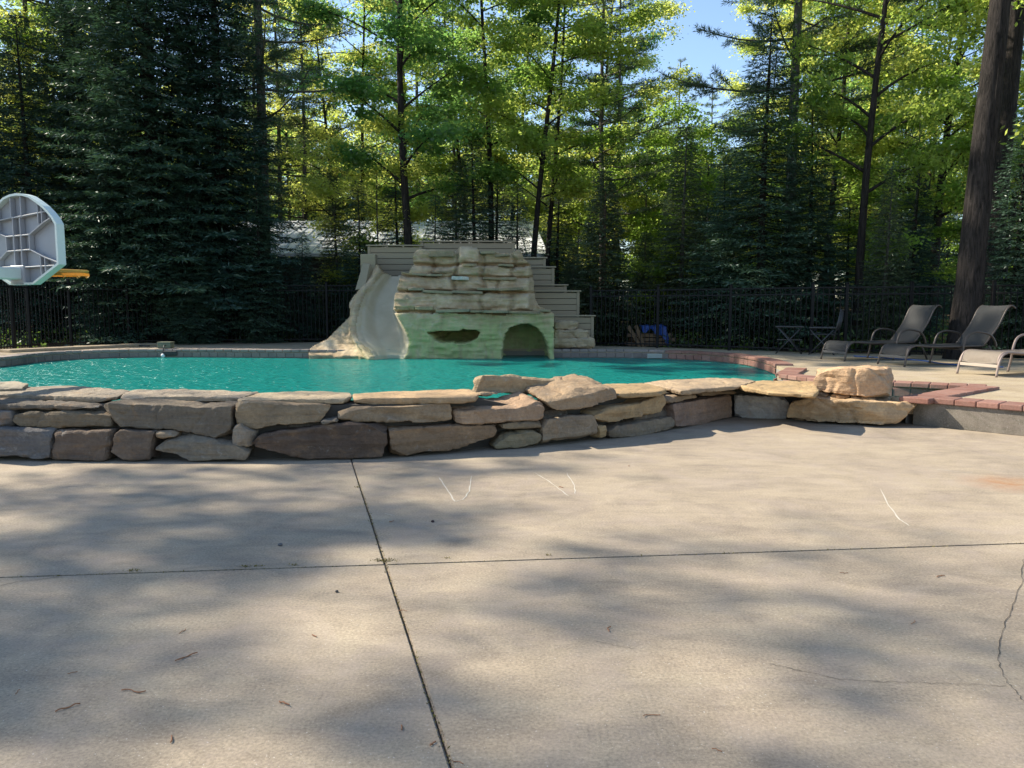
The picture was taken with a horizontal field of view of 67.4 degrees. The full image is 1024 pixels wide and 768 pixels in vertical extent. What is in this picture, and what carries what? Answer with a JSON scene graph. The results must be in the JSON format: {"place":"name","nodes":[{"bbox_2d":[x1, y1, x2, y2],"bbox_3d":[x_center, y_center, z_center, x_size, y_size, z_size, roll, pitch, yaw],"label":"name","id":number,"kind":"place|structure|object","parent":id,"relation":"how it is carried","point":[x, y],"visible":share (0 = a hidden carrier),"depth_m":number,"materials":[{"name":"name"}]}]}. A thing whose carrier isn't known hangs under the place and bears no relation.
{"place":"outdoors","nodes":[
{"label":"outdoors","id":0,"kind":"place"},
{"bbox_2d":[2,301,1020,357],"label":"ground","id":1,"kind":"structure","parent":0,"point":[781,350],"depth_m":19.78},
{"bbox_2d":[0,0,65,187],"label":"maple tree","id":2,"kind":"object","parent":1,"relation":"on","point":[17,13],"visible":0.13,"depth_m":26.40,"materials":[{"name":"green plant"}]},
{"bbox_2d":[0,13,104,344],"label":"spruce tree","id":3,"kind":"object","parent":1,"relation":"on","point":[29,178],"visible":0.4,"depth_m":21.70,"materials":[{"name":"green plant"}]},
{"bbox_2d":[4,0,146,342],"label":"spruce tree","id":4,"kind":"object","parent":1,"relation":"on","point":[52,57],"visible":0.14,"depth_m":22.58,"materials":[{"name":"green plant"}]},
{"bbox_2d":[0,0,165,188],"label":"leafy tree","id":5,"kind":"object","parent":1,"relation":"on","point":[35,17],"visible":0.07,"depth_m":25.85,"materials":[{"name":"green plant"}]},
{"bbox_2d":[0,0,169,268],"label":"pine tree","id":6,"kind":"object","parent":1,"relation":"on","point":[5,38],"visible":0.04,"depth_m":24.67,"materials":[{"name":"green plant"}]},
{"bbox_2d":[63,145,155,344],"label":"spruce tree","id":7,"kind":"object","parent":1,"relation":"on","point":[112,242],"visible":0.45,"depth_m":20.36,"materials":[{"name":"green plant"}]},
{"bbox_2d":[31,0,267,345],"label":"spruce tree","id":8,"kind":"object","parent":1,"relation":"on","point":[122,76],"visible":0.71,"depth_m":20.02,"materials":[{"name":"green plant"}]},
{"bbox_2d":[140,158,239,344],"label":"spruce tree","id":9,"kind":"object","parent":1,"relation":"on","point":[199,320],"visible":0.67,"depth_m":20.32,"materials":[{"name":"green plant"}]},
{"bbox_2d":[122,0,311,342],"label":"spruce tree","id":10,"kind":"object","parent":1,"relation":"on","point":[215,11],"visible":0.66,"depth_m":20.81,"materials":[{"name":"green plant"}]},
{"bbox_2d":[130,0,396,333],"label":"pine tree","id":11,"kind":"object","parent":1,"relation":"on","point":[284,77],"visible":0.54,"depth_m":21.85,"materials":[{"name":"green plant"}]},
{"bbox_2d":[222,170,304,343],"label":"spruce tree","id":12,"kind":"object","parent":1,"relation":"on","point":[263,329],"visible":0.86,"depth_m":20.93,"materials":[{"name":"green plant"}]},
{"bbox_2d":[221,5,321,220],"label":"pine tree","id":13,"kind":"object","parent":1,"relation":"on","point":[273,134],"visible":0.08,"depth_m":32.36,"materials":[{"name":"green plant"}]},
{"bbox_2d":[208,0,343,256],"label":"pine tree","id":14,"kind":"object","parent":1,"relation":"on","point":[294,142],"visible":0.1,"depth_m":32.88,"materials":[{"name":"green plant"}]},
{"bbox_2d":[223,0,348,256],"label":"leafy tree","id":15,"kind":"object","parent":1,"relation":"on","point":[285,134],"visible":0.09,"depth_m":41.70,"materials":[{"name":"green plant"}]},
{"bbox_2d":[238,0,371,256],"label":"pine tree","id":16,"kind":"object","parent":1,"relation":"on","point":[303,122],"visible":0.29,"depth_m":31.62,"materials":[{"name":"green plant"}]},
{"bbox_2d":[280,231,331,341],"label":"spruce tree","id":17,"kind":"object","parent":1,"relation":"on","point":[304,314],"visible":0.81,"depth_m":21.79,"materials":[{"name":"green plant"}]},
{"bbox_2d":[232,0,415,257],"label":"maple tree","id":18,"kind":"object","parent":1,"relation":"on","point":[279,105],"visible":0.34,"depth_m":31.19,"materials":[{"name":"green plant"}]},
{"bbox_2d":[305,178,356,340],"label":"fir tree","id":19,"kind":"object","parent":1,"relation":"on","point":[334,210],"visible":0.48,"depth_m":23.14,"materials":[{"name":"green plant"}]},
{"bbox_2d":[321,180,375,333],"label":"spruce tree","id":20,"kind":"object","parent":1,"relation":"on","point":[356,266],"visible":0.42,"depth_m":22.22,"materials":[{"name":"green plant"}]},
{"bbox_2d":[282,0,453,218],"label":"leafy tree","id":21,"kind":"object","parent":1,"relation":"on","point":[335,117],"visible":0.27,"depth_m":33.82,"materials":[{"name":"green plant"}]},
{"bbox_2d":[269,104,475,293],"bbox_3d":[-4.249,-4.737,23.528,6.198,6.794,5.699,-5,8,-44],"label":"maple tree","id":22,"kind":"object","parent":1,"relation":"on","point":[318,189],"visible":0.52,"depth_m":22.38,"materials":[{"name":"green plant"}]},
{"bbox_2d":[251,0,500,244],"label":"maple tree","id":23,"kind":"object","parent":1,"relation":"on","point":[364,91],"visible":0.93,"depth_m":21.47,"materials":[{"name":"green plant"}]},
{"bbox_2d":[232,220,545,334],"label":"house","id":24,"kind":"structure","parent":1,"relation":"on","point":[313,245],"depth_m":26.39,"materials":[{"name":"metal"}]},
{"bbox_2d":[372,159,419,244],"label":"spruce tree","id":25,"kind":"object","parent":1,"relation":"on","point":[396,227],"visible":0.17,"depth_m":22.72,"materials":[{"name":"green plant"}]},
{"bbox_2d":[332,0,480,208],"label":"leafy tree","id":26,"kind":"object","parent":1,"relation":"on","point":[369,23],"visible":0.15,"depth_m":34.45,"materials":[{"name":"green plant"}]},
{"bbox_2d":[365,12,474,220],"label":"pine tree","id":27,"kind":"object","parent":1,"relation":"on","point":[416,94],"visible":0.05,"depth_m":40.12,"materials":[{"name":"green plant"}]},
{"bbox_2d":[418,194,449,243],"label":"spruce tree","id":28,"kind":"object","parent":1,"relation":"on","point":[435,232],"visible":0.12,"depth_m":21.53,"materials":[{"name":"green plant"}]},
{"bbox_2d":[393,5,500,220],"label":"pine tree","id":29,"kind":"object","parent":1,"relation":"on","point":[453,150],"visible":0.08,"depth_m":34.88,"materials":[{"name":"green plant"}]},
{"bbox_2d":[395,7,512,220],"bbox_3d":[-2.552,-11.580,41.604,6.962,15.740,6.944,2,6,20],"label":"leafy tree","id":30,"kind":"object","parent":1,"relation":"on","point":[490,63],"visible":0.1,"depth_m":39.80,"materials":[{"name":"green plant"}]},
{"bbox_2d":[436,160,476,242],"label":"fir tree","id":31,"kind":"object","parent":1,"relation":"on","point":[453,163],"visible":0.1,"depth_m":23.67,"materials":[{"name":"green plant"}]},
{"bbox_2d":[360,0,555,220],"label":"leafy tree","id":32,"kind":"object","parent":1,"relation":"on","point":[442,166],"visible":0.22,"depth_m":33.10,"materials":[{"name":"green plant"}]},
{"bbox_2d":[440,128,503,242],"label":"spruce tree","id":33,"kind":"object","parent":1,"relation":"on","point":[473,226],"visible":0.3,"depth_m":22.66,"materials":[{"name":"green plant"}]},
{"bbox_2d":[371,0,576,240],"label":"leafy tree","id":34,"kind":"object","parent":1,"relation":"on","point":[491,171],"visible":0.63,"depth_m":22.49,"materials":[{"name":"green plant"}]},
{"bbox_2d":[475,155,525,250],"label":"spruce tree","id":35,"kind":"object","parent":1,"relation":"on","point":[497,226],"visible":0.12,"depth_m":23.80,"materials":[{"name":"green plant"}]},
{"bbox_2d":[0,316,1017,351],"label":"undergrowth","id":36,"kind":"object","parent":1,"relation":"on","point":[677,336],"visible":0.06,"depth_m":19.57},
{"bbox_2d":[499,183,539,256],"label":"spruce tree","id":37,"kind":"object","parent":1,"relation":"on","point":[516,233],"visible":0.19,"depth_m":21.99,"materials":[{"name":"green plant"}]},
{"bbox_2d":[439,0,621,219],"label":"leafy tree","id":38,"kind":"object","parent":1,"relation":"on","point":[470,21],"visible":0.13,"depth_m":33.03,"materials":[{"name":"green plant"}]},
{"bbox_2d":[496,160,597,279],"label":"leafy tree","id":39,"kind":"object","parent":1,"relation":"on","point":[543,192],"visible":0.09,"depth_m":35.87,"materials":[{"name":"green plant"}]},
{"bbox_2d":[446,0,656,256],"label":"maple tree","id":40,"kind":"object","parent":1,"relation":"on","point":[529,134],"visible":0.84,"depth_m":22.30,"materials":[{"name":"green plant"}]},
{"bbox_2d":[537,172,581,287],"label":"spruce tree","id":41,"kind":"object","parent":1,"relation":"on","point":[558,272],"visible":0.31,"depth_m":24.55,"materials":[{"name":"green plant"}]},
{"bbox_2d":[559,246,589,314],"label":"fir tree","id":42,"kind":"object","parent":1,"relation":"on","point":[573,275],"visible":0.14,"depth_m":22.21,"materials":[{"name":"green plant"}]},
{"bbox_2d":[476,0,673,268],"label":"maple tree","id":43,"kind":"object","parent":1,"relation":"on","point":[562,166],"visible":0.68,"depth_m":23.52,"materials":[{"name":"green plant"}]},
{"bbox_2d":[500,143,663,284],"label":"maple tree","id":44,"kind":"object","parent":1,"relation":"on","point":[629,203],"visible":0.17,"depth_m":28.33,"materials":[{"name":"green plant"}]},
{"bbox_2d":[504,0,701,314],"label":"maple tree","id":45,"kind":"object","parent":1,"relation":"on","point":[672,11],"visible":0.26,"depth_m":30.22,"materials":[{"name":"green plant"}]},
{"bbox_2d":[532,0,681,310],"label":"pine tree","id":46,"kind":"object","parent":1,"relation":"on","point":[601,157],"visible":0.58,"depth_m":24.84,"materials":[{"name":"green plant"}]},
{"bbox_2d":[567,169,650,345],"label":"fir tree","id":47,"kind":"object","parent":1,"relation":"on","point":[591,269],"visible":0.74,"depth_m":20.14,"materials":[{"name":"green plant"}]},
{"bbox_2d":[562,27,674,309],"bbox_3d":[5.058,-9.657,36.003,5.681,13.344,4.914,-1,6,-12],"label":"leafy tree","id":48,"kind":"object","parent":1,"relation":"on","point":[656,37],"visible":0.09,"depth_m":35.27,"materials":[{"name":"green plant"}]},
{"bbox_2d":[560,0,677,323],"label":"pine tree","id":49,"kind":"object","parent":1,"relation":"on","point":[590,122],"visible":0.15,"depth_m":31.84,"materials":[{"name":"green plant"}]},
{"bbox_2d":[620,232,666,332],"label":"fir tree","id":50,"kind":"object","parent":1,"relation":"on","point":[638,284],"visible":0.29,"depth_m":22.66,"materials":[{"name":"green plant"}]},
{"bbox_2d":[624,325,674,346],"bbox_3d":[3.566,-1.240,19.838,1.305,0.595,0.701,0,6,0],"label":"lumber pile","id":51,"kind":"object","parent":1,"relation":"on","point":[637,335],"visible":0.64,"depth_m":19.71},
{"bbox_2d":[569,94,738,284],"bbox_3d":[4.689,-5.867,27.549,6.705,7.993,7.292,5,8,42],"label":"maple tree","id":52,"kind":"object","parent":1,"relation":"on","point":[700,130],"visible":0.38,"depth_m":26.16,"materials":[{"name":"green plant"}]},
{"bbox_2d":[590,146,720,285],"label":"leafy tree","id":53,"kind":"object","parent":1,"relation":"on","point":[657,201],"visible":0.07,"depth_m":30.00,"materials":[{"name":"green plant"}]},
{"bbox_2d":[627,243,697,323],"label":"maple tree","id":54,"kind":"object","parent":1,"relation":"on","point":[641,268],"visible":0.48,"depth_m":21.72,"materials":[{"name":"green plant"}]},
{"bbox_2d":[635,123,719,343],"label":"fir tree","id":55,"kind":"object","parent":1,"relation":"on","point":[682,252],"visible":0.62,"depth_m":21.02,"materials":[{"name":"green plant"}]},
{"bbox_2d":[624,113,784,283],"bbox_3d":[6.589,-5.356,26.106,6.169,7.354,6.708,2,6,19],"label":"maple tree","id":56,"kind":"object","parent":1,"relation":"on","point":[660,140],"visible":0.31,"depth_m":25.34,"materials":[{"name":"green plant"}]},
{"bbox_2d":[676,156,754,346],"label":"spruce tree","id":57,"kind":"object","parent":1,"relation":"on","point":[717,243],"visible":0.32,"depth_m":20.23,"materials":[{"name":"green plant"}]},
{"bbox_2d":[668,8,850,350],"bbox_3d":[6.265,-4.899,19.094,4.406,8.367,4.489,-5,8,-41],"label":"spruce tree","id":58,"kind":"object","parent":1,"relation":"on","point":[760,217],"visible":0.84,"depth_m":18.70,"materials":[{"name":"green plant"}]},
{"bbox_2d":[713,0,854,194],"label":"leafy tree","id":59,"kind":"object","parent":1,"relation":"on","point":[742,9],"visible":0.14,"depth_m":40.77,"materials":[{"name":"green plant"}]},
{"bbox_2d":[652,0,928,285],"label":"pine tree","id":60,"kind":"object","parent":1,"relation":"on","point":[797,23],"visible":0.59,"depth_m":21.08,"materials":[{"name":"green plant"}]},
{"bbox_2d":[750,95,869,348],"bbox_3d":[7.458,-3.967,19.247,3.069,6.398,3.126,-3,6,-24],"label":"spruce tree","id":61,"kind":"object","parent":1,"relation":"on","point":[830,251],"visible":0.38,"depth_m":18.98,"materials":[{"name":"green plant"}]},
{"bbox_2d":[761,0,877,279],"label":"leafy tree","id":62,"kind":"object","parent":1,"relation":"on","point":[831,75],"visible":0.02,"depth_m":43.34,"materials":[{"name":"green plant"}]},
{"bbox_2d":[738,0,934,323],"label":"maple tree","id":63,"kind":"object","parent":1,"relation":"on","point":[839,143],"visible":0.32,"depth_m":22.62,"materials":[{"name":"green plant"}]},
{"bbox_2d":[753,154,919,291],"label":"leafy tree","id":64,"kind":"object","parent":1,"relation":"on","point":[848,206],"visible":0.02,"depth_m":30.54,"materials":[{"name":"green plant"}]},
{"bbox_2d":[817,183,887,341],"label":"spruce tree","id":65,"kind":"object","parent":1,"relation":"on","point":[847,246],"visible":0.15,"depth_m":21.16,"materials":[{"name":"green plant"}]},
{"bbox_2d":[750,0,1008,348],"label":"maple tree","id":66,"kind":"object","parent":1,"relation":"on","point":[868,132],"visible":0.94,"depth_m":18.07,"materials":[{"name":"green plant"}]},
{"bbox_2d":[813,0,953,318],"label":"leafy tree","id":67,"kind":"object","parent":1,"relation":"on","point":[851,108],"visible":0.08,"depth_m":30.93,"materials":[{"name":"green plant"}]},
{"bbox_2d":[847,175,927,352],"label":"fir tree","id":68,"kind":"object","parent":1,"relation":"on","point":[884,279],"visible":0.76,"depth_m":17.73,"materials":[{"name":"green plant"}]},
{"bbox_2d":[849,96,952,328],"bbox_3d":[14.346,-6.118,28.416,4.233,8.663,4.155,2,6,23],"label":"spruce tree","id":69,"kind":"object","parent":1,"relation":"on","point":[910,219],"visible":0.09,"depth_m":28.05,"materials":[{"name":"green plant"}]},
{"bbox_2d":[794,66,1023,305],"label":"maple tree","id":70,"kind":"object","parent":1,"relation":"on","point":[955,189],"visible":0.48,"depth_m":19.51,"materials":[{"name":"green plant"}]},
{"bbox_2d":[876,172,950,348],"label":"spruce tree","id":71,"kind":"object","parent":1,"relation":"on","point":[913,268],"visible":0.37,"depth_m":19.11,"materials":[{"name":"green plant"}]},
{"bbox_2d":[808,0,1023,340],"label":"maple tree","id":72,"kind":"object","parent":1,"relation":"on","point":[894,139],"visible":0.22,"depth_m":21.50,"materials":[{"name":"green plant"}]},
{"bbox_2d":[848,1,1023,281],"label":"leafy tree","id":73,"kind":"object","parent":1,"relation":"on","point":[975,70],"visible":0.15,"depth_m":30.00,"materials":[{"name":"green plant"}]},
{"bbox_2d":[855,0,1023,324],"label":"leafy tree","id":74,"kind":"object","parent":1,"relation":"on","point":[907,46],"visible":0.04,"depth_m":31.87,"materials":[{"name":"green plant"}]},
{"bbox_2d":[889,0,1023,349],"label":"pine tree","id":75,"kind":"object","parent":1,"relation":"on","point":[1013,61],"visible":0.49,"depth_m":16.71,"materials":[{"name":"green plant"}]},
{"bbox_2d":[902,3,1023,341],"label":"maple tree","id":76,"kind":"object","parent":1,"relation":"on","point":[979,28],"visible":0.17,"depth_m":19.61,"materials":[{"name":"green plant"}]},
{"bbox_2d":[982,110,1023,357],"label":"spruce tree","id":77,"kind":"object","parent":1,"relation":"on","point":[1015,268],"visible":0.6,"depth_m":15.31,"materials":[{"name":"green plant"}]},
{"bbox_2d":[985,205,1023,357],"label":"spruce tree","id":78,"kind":"object","parent":1,"relation":"on","point":[1019,324],"visible":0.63,"depth_m":15.01,"materials":[{"name":"green plant"}]},
{"bbox_2d":[0,416,1023,767],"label":"patio","id":79,"kind":"structure","parent":0,"point":[774,638],"depth_m":3.23,"materials":[{"name":"concrete"}]},
{"bbox_2d":[0,378,818,460],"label":"stone wall","id":80,"kind":"structure","parent":79,"relation":"on","point":[84,423],"depth_m":6.48,"materials":[{"name":"stone"}]},
{"bbox_2d":[472,374,553,394],"bbox_3d":[0.179,0.004,7.383,1.192,0.218,0.195,-2,6,-23],"label":"boulder","id":81,"kind":"object","parent":80,"relation":"on","point":[509,383],"visible":0.63,"depth_m":7.21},
{"bbox_2d":[524,374,616,410],"bbox_3d":[0.534,0.076,7.287,0.823,0.288,0.523,-4,7,-32],"label":"boulder","id":82,"kind":"object","parent":80,"relation":"on","point":[570,392],"visible":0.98,"depth_m":7.16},
{"bbox_2d":[0,351,936,423],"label":"pool basin","id":83,"kind":"object","parent":79,"relation":"on","point":[896,392],"visible":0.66,"depth_m":17.12,"materials":[{"name":"tile"}]},
{"bbox_2d":[0,355,776,400],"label":"water","id":84,"kind":"structure","parent":83,"relation":"in","point":[350,376],"depth_m":13.42,"materials":[{"name":"liquid"}]},
{"bbox_2d":[11,484,1020,767],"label":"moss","id":85,"kind":"object","parent":79,"relation":"attached to","point":[397,598],"visible":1,"depth_m":3.72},
{"bbox_2d":[786,395,915,424],"bbox_3d":[3.730,0.262,8.399,1.368,0.284,0.769,2,6,19],"label":"boulder","id":86,"kind":"object","parent":79,"relation":"on","point":[880,410],"visible":0.88,"depth_m":8.14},
{"bbox_2d":[850,395,875,399],"bbox_3d":[3.833,0.157,8.424,0.255,0.073,0.306,1,6,14],"label":"shim stone","id":87,"kind":"object","parent":86,"relation":"on","point":[861,398],"visible":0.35,"depth_m":8.29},
{"bbox_2d":[813,365,893,396],"bbox_3d":[3.778,-0.039,8.497,0.861,0.332,0.550,2,6,20],"label":"boulder","id":88,"kind":"object","parent":87,"relation":"on","point":[868,381],"visible":0.98,"depth_m":8.28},
{"bbox_2d":[913,396,1023,435],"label":"retaining wall","id":89,"kind":"structure","parent":79,"relation":"on","point":[988,416],"depth_m":7.79,"materials":[{"name":"concrete"}]},
{"bbox_2d":[0,342,1023,413],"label":"pool deck","id":90,"kind":"structure","parent":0,"point":[1010,383],"depth_m":13.44,"materials":[{"name":"concrete"}]},
{"bbox_2d":[0,193,89,284],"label":"basketball hoop","id":91,"kind":"object","parent":90,"relation":"on","point":[32,243],"visible":1,"depth_m":7.86,"materials":[{"name":"grey plastic"}]},
{"bbox_2d":[0,343,156,352],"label":"deck kerb","id":92,"kind":"structure","parent":90,"relation":"on","point":[70,348],"depth_m":17.85,"materials":[{"name":"concrete"}]},
{"bbox_2d":[0,279,357,348],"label":"metal fence","id":93,"kind":"object","parent":90,"relation":"on","point":[28,320],"visible":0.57,"depth_m":19.57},
{"bbox_2d":[366,245,423,275],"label":"plank wall","id":94,"kind":"structure","parent":90,"relation":"on","point":[394,260],"depth_m":19.38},
{"bbox_2d":[309,246,594,359],"bbox_3d":[-1.314,-1.876,17.881,6.481,2.577,2.849,0,6,0],"label":"water slide","id":95,"kind":"object","parent":90,"relation":"on","point":[468,302],"visible":0.98,"depth_m":17.27,"materials":[{"name":"stone"}]},
{"bbox_2d":[355,254,377,289],"bbox_3d":[-3.539,-2.374,18.732,0.376,1.600,0.950,0,6,0],"label":"slide side board","id":96,"kind":"object","parent":95,"relation":"attached to","point":[368,262],"visible":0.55,"depth_m":18.75,"materials":[{"name":"grey plastic"}]},
{"bbox_2d":[419,241,515,252],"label":"plank wall","id":97,"kind":"structure","parent":90,"relation":"on","point":[504,247],"depth_m":19.54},
{"bbox_2d":[0,348,999,404],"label":"pool coping","id":98,"kind":"object","parent":90,"relation":"on","point":[927,398],"visible":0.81,"depth_m":14.24,"materials":[{"name":"brick"}]},
{"bbox_2d":[531,266,555,286],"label":"plank wall","id":99,"kind":"structure","parent":90,"relation":"on","point":[543,276],"depth_m":19.27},
{"bbox_2d":[534,290,580,316],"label":"plank wall","id":100,"kind":"structure","parent":90,"relation":"on","point":[562,303],"depth_m":18.75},
{"bbox_2d":[554,315,595,347],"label":"plank wall","id":101,"kind":"structure","parent":90,"relation":"on","point":[586,323],"depth_m":18.39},
{"bbox_2d":[589,280,1023,356],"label":"metal fence","id":102,"kind":"object","parent":90,"relation":"on","point":[993,292],"visible":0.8,"depth_m":16.55,"materials":[{"name":"metal"}]},
{"bbox_2d":[820,305,942,360],"bbox_3d":[6.986,-0.981,14.519,2.176,1.038,0.696,-2,6,-16],"label":"lounge chair","id":103,"kind":"object","parent":90,"relation":"on","point":[914,324],"visible":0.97,"depth_m":14.56,"materials":[{"name":"fabric"},{"name":"metal"}]},
{"bbox_2d":[877,305,1015,366],"bbox_3d":[7.464,-0.845,13.197,2.188,1.029,0.696,-1,6,-13],"label":"lounge chair","id":104,"kind":"object","parent":90,"relation":"on","point":[979,331],"visible":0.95,"depth_m":13.22,"materials":[{"name":"metal"},{"name":"fabric"}]},
{"bbox_2d":[942,0,1011,359],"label":"pine tree","id":105,"kind":"object","parent":90,"relation":"on","point":[968,298],"visible":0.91,"depth_m":14.23,"materials":[{"name":"brown plant"}]},
{"bbox_2d":[956,334,1023,376],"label":"lounge chair","id":106,"kind":"object","parent":90,"relation":"on","point":[985,358],"visible":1,"depth_m":11.16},
{"bbox_2d":[0,0,1023,297],"label":"sky","id":107,"kind":"structure","parent":0,"point":[700,51],"materials":[{"name":"blue"}]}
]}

